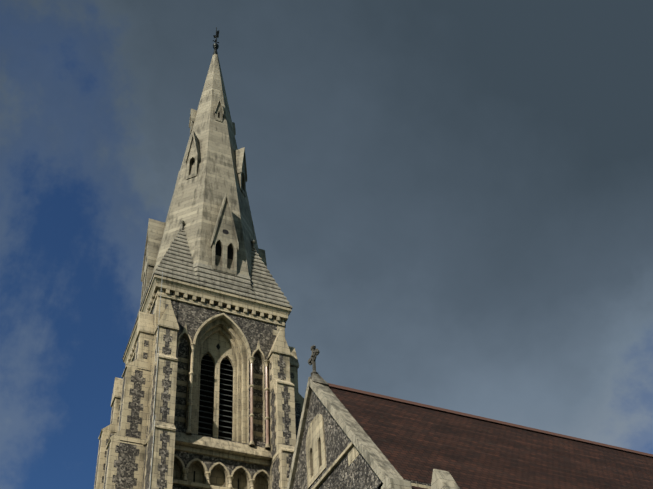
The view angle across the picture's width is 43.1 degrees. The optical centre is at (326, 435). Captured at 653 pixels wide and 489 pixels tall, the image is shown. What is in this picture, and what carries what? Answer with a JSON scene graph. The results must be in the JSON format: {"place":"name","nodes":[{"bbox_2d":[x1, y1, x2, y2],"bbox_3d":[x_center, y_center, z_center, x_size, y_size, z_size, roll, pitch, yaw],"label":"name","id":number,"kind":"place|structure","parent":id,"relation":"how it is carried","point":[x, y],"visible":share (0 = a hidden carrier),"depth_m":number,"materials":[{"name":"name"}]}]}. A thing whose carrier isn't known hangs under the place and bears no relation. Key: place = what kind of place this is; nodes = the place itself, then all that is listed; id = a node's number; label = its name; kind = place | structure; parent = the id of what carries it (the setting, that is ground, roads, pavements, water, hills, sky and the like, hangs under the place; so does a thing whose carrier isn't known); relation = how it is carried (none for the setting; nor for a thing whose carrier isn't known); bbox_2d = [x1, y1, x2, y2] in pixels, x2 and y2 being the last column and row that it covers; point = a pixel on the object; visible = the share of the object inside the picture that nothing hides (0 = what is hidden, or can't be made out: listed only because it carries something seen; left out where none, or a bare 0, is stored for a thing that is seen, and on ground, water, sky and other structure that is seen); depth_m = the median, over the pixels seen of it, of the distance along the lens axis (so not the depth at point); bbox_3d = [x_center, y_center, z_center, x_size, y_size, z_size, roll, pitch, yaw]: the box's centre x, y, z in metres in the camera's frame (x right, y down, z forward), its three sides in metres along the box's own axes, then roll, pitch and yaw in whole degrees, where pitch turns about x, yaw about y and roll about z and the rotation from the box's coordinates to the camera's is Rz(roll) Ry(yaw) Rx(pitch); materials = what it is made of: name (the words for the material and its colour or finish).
{"place":"outdoors","nodes":[
{"label":"outdoors","id":0,"kind":"place"},
{"bbox_2d":[0,0,652,488],"label":"sky","id":1,"kind":"structure","parent":0,"point":[451,201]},
{"bbox_3d":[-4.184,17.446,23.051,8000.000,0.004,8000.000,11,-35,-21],"label":"ground","id":2,"kind":"structure","parent":0,"visible":0},
{"bbox_2d":[94,272,303,488],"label":"tower","id":3,"kind":"structure","parent":2,"relation":"on","point":[206,395],"depth_m":32.15,"materials":[{"name":"stone"}]},
{"bbox_2d":[122,27,292,358],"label":"spire","id":4,"kind":"structure","parent":3,"relation":"on","point":[203,234],"depth_m":38.26,"materials":[{"name":"grey stone"}]},
{"bbox_2d":[287,345,652,488],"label":"nave","id":5,"kind":"structure","parent":2,"relation":"on","point":[349,438],"depth_m":27.21,"materials":[{"name":"tile"}]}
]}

